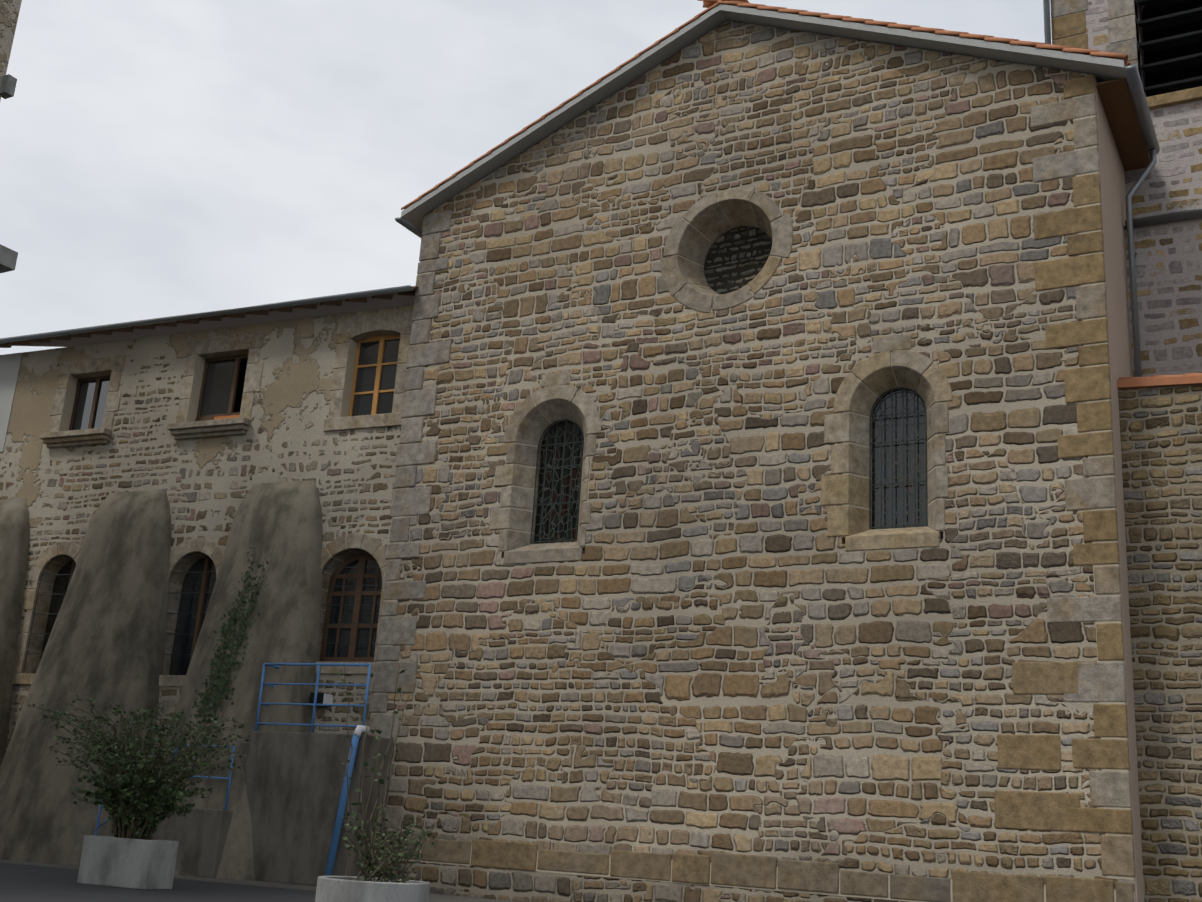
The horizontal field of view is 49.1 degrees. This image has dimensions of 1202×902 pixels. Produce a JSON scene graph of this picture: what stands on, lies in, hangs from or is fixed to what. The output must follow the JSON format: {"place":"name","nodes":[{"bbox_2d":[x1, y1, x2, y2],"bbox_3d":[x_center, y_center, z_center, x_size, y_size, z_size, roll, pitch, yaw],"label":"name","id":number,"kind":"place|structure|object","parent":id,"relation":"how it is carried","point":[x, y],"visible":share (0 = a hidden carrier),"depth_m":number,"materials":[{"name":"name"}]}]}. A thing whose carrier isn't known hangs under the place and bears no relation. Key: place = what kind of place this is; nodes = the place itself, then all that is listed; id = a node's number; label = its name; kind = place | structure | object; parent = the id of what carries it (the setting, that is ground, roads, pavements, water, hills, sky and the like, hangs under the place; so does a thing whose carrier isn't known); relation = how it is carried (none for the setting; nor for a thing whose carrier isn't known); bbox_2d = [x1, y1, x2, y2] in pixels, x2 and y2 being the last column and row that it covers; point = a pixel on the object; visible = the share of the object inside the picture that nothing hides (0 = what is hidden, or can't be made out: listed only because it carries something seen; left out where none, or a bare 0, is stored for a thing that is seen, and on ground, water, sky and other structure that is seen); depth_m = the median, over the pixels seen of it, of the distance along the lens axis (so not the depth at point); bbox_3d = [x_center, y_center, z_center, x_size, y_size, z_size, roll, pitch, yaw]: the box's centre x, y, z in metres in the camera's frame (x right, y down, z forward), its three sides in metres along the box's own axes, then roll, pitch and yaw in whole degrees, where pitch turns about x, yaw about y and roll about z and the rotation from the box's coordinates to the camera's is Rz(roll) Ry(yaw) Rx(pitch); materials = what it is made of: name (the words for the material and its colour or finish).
{"place":"outdoors","nodes":[
{"label":"outdoors","id":0,"kind":"place"},
{"bbox_2d":[0,0,21,99],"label":"building wall","id":1,"kind":"structure","parent":0,"point":[9,11],"depth_m":20.18,"materials":[{"name":"beige stone"}]},
{"bbox_2d":[0,74,17,272],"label":"stone ledge","id":2,"kind":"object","parent":1,"relation":"attached to","point":[8,258],"depth_m":18.69,"materials":[{"name":"grey stone"}]},
{"bbox_2d":[27,695,254,839],"bbox_3d":[-5.875,4.155,16.836,2.817,1.786,2.744,-6,-19,29],"label":"shrub","id":3,"kind":"object","parent":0,"point":[129,753],"depth_m":16.62,"materials":[{"name":"green plant"}]},
{"bbox_2d":[0,862,315,901],"bbox_3d":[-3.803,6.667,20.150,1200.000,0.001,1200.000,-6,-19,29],"label":"asphalt ground","id":4,"kind":"structure","parent":0,"point":[24,883],"depth_m":15.89,"materials":[{"name":"grey asphalt"}]},
{"bbox_2d":[77,835,178,889],"bbox_3d":[-5.959,5.180,16.575,1.100,0.580,0.500,-4,-18,24],"label":"rectangular planter","id":5,"kind":"object","parent":4,"relation":"on","point":[113,861],"visible":1,"depth_m":16.35,"materials":[{"name":"concrete"}]},
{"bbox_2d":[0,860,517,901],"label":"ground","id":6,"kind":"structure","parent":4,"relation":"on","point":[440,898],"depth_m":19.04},
{"bbox_2d":[0,480,322,879],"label":"buttresses","id":7,"kind":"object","parent":6,"relation":"on","point":[105,646],"visible":0.73,"depth_m":22.40,"materials":[{"name":"grey concrete"}]},
{"bbox_2d":[181,547,268,743],"bbox_3d":[-6.172,3.194,21.752,0.992,3.448,0.748,-6,-19,29],"label":"climbing plant","id":8,"kind":"object","parent":7,"relation":"on","point":[227,657],"depth_m":21.65,"materials":[{"name":"green plant"}]},
{"bbox_2d":[0,304,413,752],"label":"wing wall","id":9,"kind":"structure","parent":6,"relation":"on","point":[207,484],"depth_m":24.05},
{"bbox_2d":[0,352,22,451],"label":"building wall","id":10,"kind":"structure","parent":9,"relation":"attached to","point":[9,367],"depth_m":26.77,"materials":[{"name":"white paint"}]},
{"bbox_2d":[23,549,381,672],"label":"bars","id":11,"kind":"object","parent":9,"relation":"attached to","point":[211,592],"visible":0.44,"depth_m":23.25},
{"bbox_2d":[0,286,418,346],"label":"roof eave","id":12,"kind":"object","parent":9,"relation":"on","point":[370,304],"depth_m":26.37,"materials":[{"name":"brown wood"}]},
{"bbox_2d":[0,285,413,342],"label":"wing gutter","id":13,"kind":"object","parent":12,"relation":"attached to","point":[225,311],"visible":1,"depth_m":24.36,"materials":[{"name":"grey metal"}]},
{"bbox_2d":[0,291,414,347],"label":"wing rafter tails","id":14,"kind":"object","parent":12,"relation":"attached to","point":[218,319],"visible":0.77,"depth_m":25.06,"materials":[{"name":"brown wood"}]},
{"bbox_2d":[12,310,412,686],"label":"window surrounds","id":15,"kind":"object","parent":9,"relation":"attached to","point":[361,328],"visible":0.31,"depth_m":24.05,"materials":[{"name":"beige stone"}]},
{"bbox_2d":[24,327,405,652],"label":"mortar joints","id":16,"kind":"object","parent":9,"relation":"attached to","point":[72,387],"visible":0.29,"depth_m":24.73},
{"bbox_2d":[68,354,381,664],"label":"window frames","id":17,"kind":"structure","parent":9,"relation":"in","point":[358,593],"depth_m":22.45,"materials":[{"name":"brown wood"}]},
{"bbox_2d":[310,693,332,706],"bbox_3d":[-4.562,4.053,21.441,0.290,0.200,0.230,-4,-18,24],"label":"wall vent box","id":18,"kind":"object","parent":9,"relation":"attached to","point":[324,698],"visible":0.75,"depth_m":21.36,"materials":[{"name":"white plastic"}]},
{"bbox_2d":[348,335,399,416],"bbox_3d":[-3.936,-1.305,23.291,1.060,1.580,0.070,-4,-18,24],"label":"window frame","id":19,"kind":"object","parent":9,"relation":"in","point":[379,365],"visible":0.4,"depth_m":23.36,"materials":[{"name":"brown wood"}]},
{"bbox_2d":[149,731,392,885],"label":"wall","id":20,"kind":"structure","parent":6,"relation":"on","point":[294,783],"depth_m":19.98,"materials":[{"name":"grey concrete"}]},
{"bbox_2d":[95,663,370,835],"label":"blue railings","id":21,"kind":"object","parent":20,"relation":"on","point":[316,684],"visible":0.54,"depth_m":20.47,"materials":[{"name":"metal"}]},
{"bbox_2d":[325,734,359,875],"bbox_3d":[-3.845,5.323,19.493,0.310,2.212,0.122,3,-16,2],"label":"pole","id":22,"kind":"object","parent":6,"relation":"on","point":[337,829],"visible":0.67,"depth_m":19.44,"materials":[{"name":"metal"}]},
{"bbox_2d":[353,725,369,736],"bbox_3d":[-3.628,4.232,19.852,0.234,0.180,0.126,16,-20,-36],"label":"pvc pipe elbow","id":23,"kind":"object","parent":22,"relation":"attached to","point":[359,730],"visible":0.88,"depth_m":19.81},
{"bbox_2d":[381,21,1134,901],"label":"stone wall","id":24,"kind":"structure","parent":6,"relation":"on","point":[713,639],"depth_m":18.81,"materials":[{"name":"stone"}]},
{"bbox_2d":[489,189,952,563],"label":"window surrounds","id":25,"kind":"object","parent":24,"relation":"attached to","point":[529,423],"visible":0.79,"depth_m":19.83,"materials":[{"name":"beige stone"}]},
{"bbox_2d":[530,387,926,543],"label":"window grilles","id":26,"kind":"object","parent":25,"relation":"attached to","point":[870,485],"depth_m":18.38,"materials":[{"name":"black metal"}]},
{"bbox_2d":[534,389,926,543],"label":"window panes","id":27,"kind":"structure","parent":25,"relation":"attached to","point":[920,491],"depth_m":18.36,"materials":[{"name":"glass"}]},
{"bbox_2d":[704,226,771,294],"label":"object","id":28,"kind":"object","parent":25,"relation":"attached to","point":[736,258],"visible":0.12,"depth_m":20.59,"materials":[{"name":"stone"}]},
{"bbox_2d":[502,197,942,552],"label":"mortar joints","id":29,"kind":"object","parent":24,"relation":"attached to","point":[867,477],"visible":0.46,"depth_m":20.14,"materials":[{"name":"grey concrete"}]},
{"bbox_2d":[368,75,1134,901],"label":"corner quoins","id":30,"kind":"object","parent":24,"relation":"attached to","point":[1070,683],"visible":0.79,"depth_m":16.88,"materials":[{"name":"grey stone"}]},
{"bbox_2d":[371,93,1134,901],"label":"mortar joints","id":31,"kind":"object","parent":24,"relation":"attached to","point":[839,873],"visible":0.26,"depth_m":16.88,"materials":[{"name":"grey concrete"}]},
{"bbox_2d":[401,4,1149,230],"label":"roof fascia","id":32,"kind":"structure","parent":24,"relation":"on","point":[1102,69],"depth_m":20.91,"materials":[{"name":"grey metal"}]},
{"bbox_2d":[401,0,1130,209],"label":"roof tiles","id":33,"kind":"object","parent":32,"relation":"on","point":[709,5],"visible":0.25,"depth_m":20.14,"materials":[{"name":"tile"}]},
{"bbox_2d":[395,64,1159,376],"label":"transept zinc gutters","id":34,"kind":"structure","parent":32,"relation":"attached to","point":[1133,78],"depth_m":18.82,"materials":[{"name":"grey metal"}]},
{"bbox_2d":[1096,78,1149,170],"bbox_3d":[7.715,-4.538,19.212,0.380,0.023,3.400,-6,-19,29],"label":"roof soffit","id":35,"kind":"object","parent":32,"relation":"attached to","point":[1118,106],"visible":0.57,"depth_m":18.76,"materials":[{"name":"brown wood"}]},
{"bbox_2d":[315,876,429,901],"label":"round planter","id":36,"kind":"object","parent":4,"relation":"on","point":[340,889],"visible":0.88,"depth_m":10.24,"materials":[{"name":"concrete"}]},
{"bbox_2d":[339,801,436,882],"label":"planter sprigs","id":37,"kind":"object","parent":36,"relation":"in","point":[406,856],"depth_m":10.61,"materials":[{"name":"green plant"}]},
{"bbox_2d":[1052,0,1201,218],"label":"bell tower","id":38,"kind":"structure","parent":4,"relation":"on","point":[1172,182],"depth_m":19.78,"materials":[{"name":"stone"}]},
{"bbox_2d":[1043,0,1050,43],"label":"downpipe","id":39,"kind":"object","parent":38,"relation":"attached to","point":[1047,23],"depth_m":21.24,"materials":[{"name":"grey metal"}]},
{"bbox_2d":[1050,0,1201,109],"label":"stone trim","id":40,"kind":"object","parent":38,"relation":"attached to","point":[1121,29],"visible":0.35,"depth_m":20.78,"materials":[{"name":"beige stone"}]},
{"bbox_2d":[1136,0,1201,96],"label":"belfry louvres","id":41,"kind":"object","parent":38,"relation":"on","point":[1171,44],"depth_m":21.13,"materials":[{"name":"wood"}]},
{"bbox_2d":[1118,385,1201,901],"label":"wall","id":42,"kind":"structure","parent":4,"relation":"on","point":[1161,439],"depth_m":16.19,"materials":[{"name":"stone"}]},
{"bbox_2d":[1117,375,1201,388],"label":"wall coping","id":43,"kind":"object","parent":42,"relation":"on","point":[1160,382],"visible":0.4,"depth_m":16.96,"materials":[{"name":"beige stone"}]},
{"bbox_2d":[1118,373,1201,379],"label":"coping tiles","id":44,"kind":"object","parent":42,"relation":"on","point":[1162,376],"visible":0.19,"depth_m":17.12,"materials":[{"name":"orange tile"}]},
{"bbox_2d":[1125,218,1201,376],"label":"chapel wall","id":45,"kind":"structure","parent":4,"relation":"on","point":[1168,261],"depth_m":18.81,"materials":[{"name":"beige stone"}]},
{"bbox_2d":[1124,208,1201,229],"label":"chapel gutter","id":46,"kind":"object","parent":45,"relation":"attached to","point":[1167,218],"visible":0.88,"depth_m":19.01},
{"bbox_2d":[40,339,399,674],"bbox_3d":[-7.025,1.064,24.035,7.835,6.080,0.118,-4,-18,24],"label":"window glass","id":47,"kind":"object","parent":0,"point":[217,387],"visible":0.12,"depth_m":23.54,"materials":[{"name":"glass"}]},
{"bbox_2d":[205,358,247,557],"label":"dark wing window","id":48,"kind":"structure","parent":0,"point":[240,386],"depth_m":25.39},
{"bbox_2d":[214,415,239,419],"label":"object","id":49,"kind":"object","parent":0,"point":[227,417],"visible":0.21,"depth_m":24.42,"materials":[{"name":"brown wood"}]},
{"bbox_2d":[338,665,417,880],"bbox_3d":[-1.985,2.720,11.100,0.767,1.879,0.691,-6,-19,29],"label":"climbing plant","id":50,"kind":"object","parent":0,"point":[380,791],"depth_m":10.99,"materials":[{"name":"green plant"}]},
{"bbox_2d":[0,0,1051,354],"label":"sky","id":51,"kind":"structure","parent":0,"point":[159,158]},
{"bbox_2d":[1095,76,1144,901],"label":"side wall","id":52,"kind":"structure","parent":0,"point":[1112,185],"depth_m":17.43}
]}

